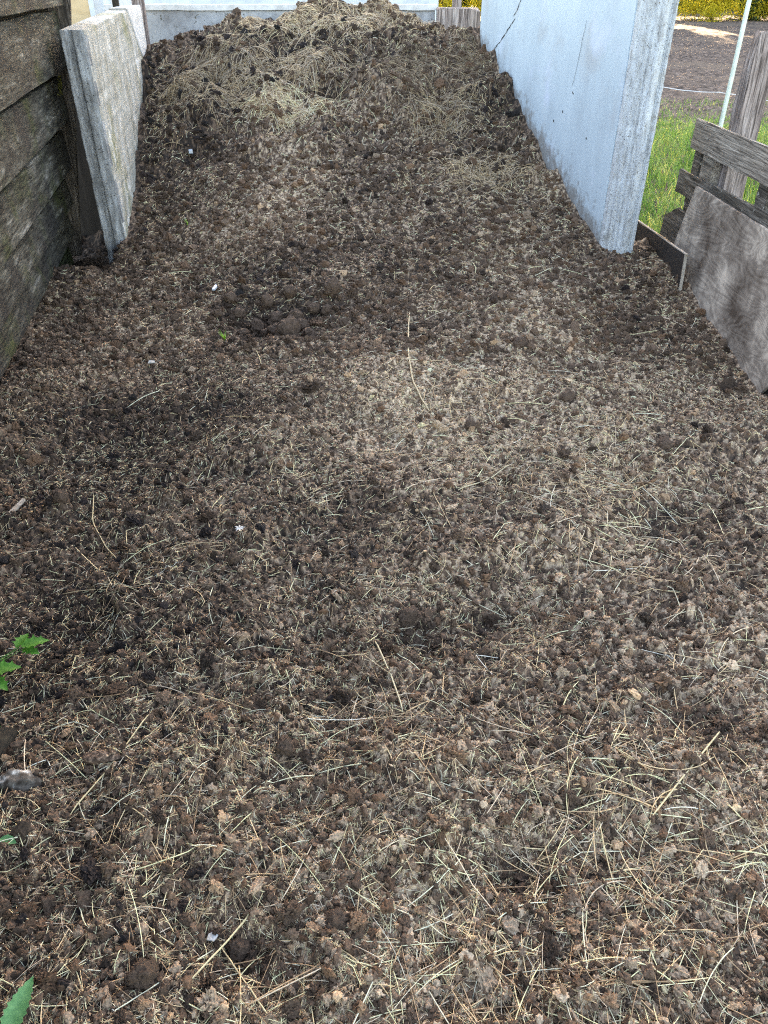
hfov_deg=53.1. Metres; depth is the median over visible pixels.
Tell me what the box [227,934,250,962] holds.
dung lump
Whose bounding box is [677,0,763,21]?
shrub
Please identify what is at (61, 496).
dung lump
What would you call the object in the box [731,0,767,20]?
shrub
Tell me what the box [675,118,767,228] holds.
pallet
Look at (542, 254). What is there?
dung lump
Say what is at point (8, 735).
timber stub
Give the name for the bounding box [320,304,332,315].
dung lump
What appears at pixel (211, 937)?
paper scrap
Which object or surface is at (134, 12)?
concrete panel
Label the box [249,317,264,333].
dung lump
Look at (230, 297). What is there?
dung lump
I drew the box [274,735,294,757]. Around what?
dung lump
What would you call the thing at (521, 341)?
dung lump
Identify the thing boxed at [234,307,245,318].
dung lump
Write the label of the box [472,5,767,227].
ground
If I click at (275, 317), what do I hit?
dung lump
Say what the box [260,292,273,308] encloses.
dung lump
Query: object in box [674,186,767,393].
plywood sheet
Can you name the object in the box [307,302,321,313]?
dung lump
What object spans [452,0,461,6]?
grey post
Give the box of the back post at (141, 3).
[131,0,150,44]
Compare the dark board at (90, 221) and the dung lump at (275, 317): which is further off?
the dark board at (90, 221)
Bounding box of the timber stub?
[0,727,18,763]
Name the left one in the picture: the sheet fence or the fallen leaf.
the fallen leaf
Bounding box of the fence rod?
[718,0,751,127]
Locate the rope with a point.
(700, 91)
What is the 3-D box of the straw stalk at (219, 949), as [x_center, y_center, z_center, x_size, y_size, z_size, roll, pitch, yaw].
[-0.339,0.888,1.556,0.007,0.021,0.209,22,40,28]
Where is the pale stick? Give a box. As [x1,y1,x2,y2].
[9,498,25,513]
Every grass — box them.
[639,114,767,233]
[655,97,767,141]
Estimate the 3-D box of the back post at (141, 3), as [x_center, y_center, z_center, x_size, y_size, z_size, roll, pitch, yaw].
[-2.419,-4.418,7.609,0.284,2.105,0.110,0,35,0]
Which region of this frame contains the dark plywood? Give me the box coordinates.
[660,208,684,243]
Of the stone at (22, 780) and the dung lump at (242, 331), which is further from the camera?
the dung lump at (242, 331)
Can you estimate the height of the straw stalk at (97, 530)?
0.010 m
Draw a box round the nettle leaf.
[0,976,33,1023]
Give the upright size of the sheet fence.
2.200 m
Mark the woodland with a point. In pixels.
(680, 3)
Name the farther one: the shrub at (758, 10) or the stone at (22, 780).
the shrub at (758, 10)
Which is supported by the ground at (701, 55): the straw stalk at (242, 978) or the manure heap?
the manure heap
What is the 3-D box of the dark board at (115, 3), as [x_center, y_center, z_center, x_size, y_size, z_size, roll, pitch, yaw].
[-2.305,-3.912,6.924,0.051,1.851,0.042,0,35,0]
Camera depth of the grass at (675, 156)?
7.73 m
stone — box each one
[0,768,41,794]
[81,750,121,763]
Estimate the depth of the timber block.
7.57 m
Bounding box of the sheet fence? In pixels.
[88,0,438,19]
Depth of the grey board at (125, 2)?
6.92 m
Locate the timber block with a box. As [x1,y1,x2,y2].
[436,7,480,29]
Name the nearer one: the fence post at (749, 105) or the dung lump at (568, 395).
the dung lump at (568, 395)
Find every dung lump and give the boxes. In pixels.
[52,489,69,503]
[124,957,159,989]
[212,309,222,317]
[223,291,236,303]
[227,551,240,565]
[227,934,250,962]
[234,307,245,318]
[237,328,248,335]
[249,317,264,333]
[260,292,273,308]
[260,328,267,336]
[266,311,282,324]
[267,323,276,334]
[274,314,300,335]
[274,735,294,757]
[283,284,297,297]
[288,308,304,318]
[298,317,307,330]
[301,327,314,336]
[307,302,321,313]
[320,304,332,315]
[323,278,341,297]
[324,906,348,929]
[398,605,419,626]
[464,419,476,429]
[512,336,526,347]
[538,250,547,258]
[559,389,575,403]
[656,436,672,451]
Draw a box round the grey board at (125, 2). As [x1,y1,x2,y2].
[110,0,131,7]
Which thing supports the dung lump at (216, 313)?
on the manure heap
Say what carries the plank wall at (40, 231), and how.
on the ground at (701, 55)
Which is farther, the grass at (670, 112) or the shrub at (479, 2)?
the shrub at (479, 2)
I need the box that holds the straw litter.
[0,0,767,1023]
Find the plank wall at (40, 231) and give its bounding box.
[0,0,81,379]
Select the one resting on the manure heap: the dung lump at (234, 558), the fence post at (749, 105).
the dung lump at (234, 558)
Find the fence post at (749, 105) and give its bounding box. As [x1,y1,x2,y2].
[717,31,767,198]
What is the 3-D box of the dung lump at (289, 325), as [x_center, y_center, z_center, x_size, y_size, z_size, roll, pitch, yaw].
[-0.525,-0.980,4.163,0.157,0.177,0.139,-16,48,-43]
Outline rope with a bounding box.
[663,87,767,100]
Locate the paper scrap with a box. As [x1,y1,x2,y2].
[207,932,217,941]
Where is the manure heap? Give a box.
[0,0,767,1023]
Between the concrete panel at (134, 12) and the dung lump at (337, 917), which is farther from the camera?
the concrete panel at (134, 12)
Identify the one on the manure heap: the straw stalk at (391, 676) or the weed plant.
the straw stalk at (391, 676)
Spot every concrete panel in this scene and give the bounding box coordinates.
[59,10,142,263]
[109,5,146,56]
[480,0,678,253]
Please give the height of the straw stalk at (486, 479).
0.012 m
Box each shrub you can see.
[438,0,463,6]
[464,0,481,18]
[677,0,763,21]
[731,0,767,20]
[749,0,767,20]
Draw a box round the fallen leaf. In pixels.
[0,834,15,843]
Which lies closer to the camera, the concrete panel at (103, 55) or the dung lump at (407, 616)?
the dung lump at (407, 616)
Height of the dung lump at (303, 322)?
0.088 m
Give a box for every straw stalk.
[70,715,148,814]
[75,547,117,574]
[92,493,115,557]
[176,913,248,993]
[220,944,266,1013]
[375,641,402,710]
[407,311,429,410]
[458,465,508,489]
[653,731,719,814]
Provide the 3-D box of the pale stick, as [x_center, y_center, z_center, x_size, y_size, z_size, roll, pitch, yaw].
[-1.401,-0.015,2.930,0.024,0.010,0.123,7,35,10]
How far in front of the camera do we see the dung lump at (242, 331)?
4.23 m
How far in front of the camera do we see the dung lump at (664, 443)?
3.13 m
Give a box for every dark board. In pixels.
[75,107,101,236]
[112,0,119,6]
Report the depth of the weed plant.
2.21 m
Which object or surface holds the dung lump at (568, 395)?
on the manure heap
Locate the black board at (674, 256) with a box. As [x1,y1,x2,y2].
[635,219,687,290]
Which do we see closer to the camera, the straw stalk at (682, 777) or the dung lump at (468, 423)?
the straw stalk at (682, 777)
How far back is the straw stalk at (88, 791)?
1.87 m
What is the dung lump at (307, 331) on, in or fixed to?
on the manure heap
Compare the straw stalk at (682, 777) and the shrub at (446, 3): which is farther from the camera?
the shrub at (446, 3)
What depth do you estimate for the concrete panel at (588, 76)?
4.99 m
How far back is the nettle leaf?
1.42 m
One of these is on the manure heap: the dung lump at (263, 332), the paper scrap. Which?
the dung lump at (263, 332)
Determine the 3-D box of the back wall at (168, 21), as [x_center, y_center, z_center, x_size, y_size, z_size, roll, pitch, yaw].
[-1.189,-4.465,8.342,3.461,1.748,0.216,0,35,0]
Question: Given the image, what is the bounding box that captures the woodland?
[438,0,761,10]
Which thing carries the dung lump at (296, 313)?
on the manure heap
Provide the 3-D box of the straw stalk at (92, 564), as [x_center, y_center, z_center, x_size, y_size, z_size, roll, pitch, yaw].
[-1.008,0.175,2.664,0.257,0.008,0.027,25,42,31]
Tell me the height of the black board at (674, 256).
0.540 m
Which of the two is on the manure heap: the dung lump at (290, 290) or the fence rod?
the dung lump at (290, 290)
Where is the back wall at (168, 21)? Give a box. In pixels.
[104,4,436,43]
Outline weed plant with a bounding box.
[0,634,48,726]
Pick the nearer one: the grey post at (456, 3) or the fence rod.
the fence rod
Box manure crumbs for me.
[0,0,767,1023]
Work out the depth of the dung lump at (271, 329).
4.22 m
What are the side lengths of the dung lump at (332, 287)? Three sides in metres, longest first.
0.108 x 0.108 x 0.096 m
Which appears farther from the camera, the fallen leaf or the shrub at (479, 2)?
the shrub at (479, 2)
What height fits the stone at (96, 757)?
0.027 m
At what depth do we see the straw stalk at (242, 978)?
1.53 m
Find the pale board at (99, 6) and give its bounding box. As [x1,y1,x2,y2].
[93,0,104,14]
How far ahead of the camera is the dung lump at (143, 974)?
1.48 m
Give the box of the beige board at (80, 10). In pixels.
[71,0,90,24]
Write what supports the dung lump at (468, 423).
on the manure heap
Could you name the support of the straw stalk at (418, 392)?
on the manure heap
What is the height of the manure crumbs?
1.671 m
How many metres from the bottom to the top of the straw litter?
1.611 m
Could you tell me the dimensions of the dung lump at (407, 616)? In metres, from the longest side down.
0.074 x 0.073 x 0.062 m
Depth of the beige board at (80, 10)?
6.20 m

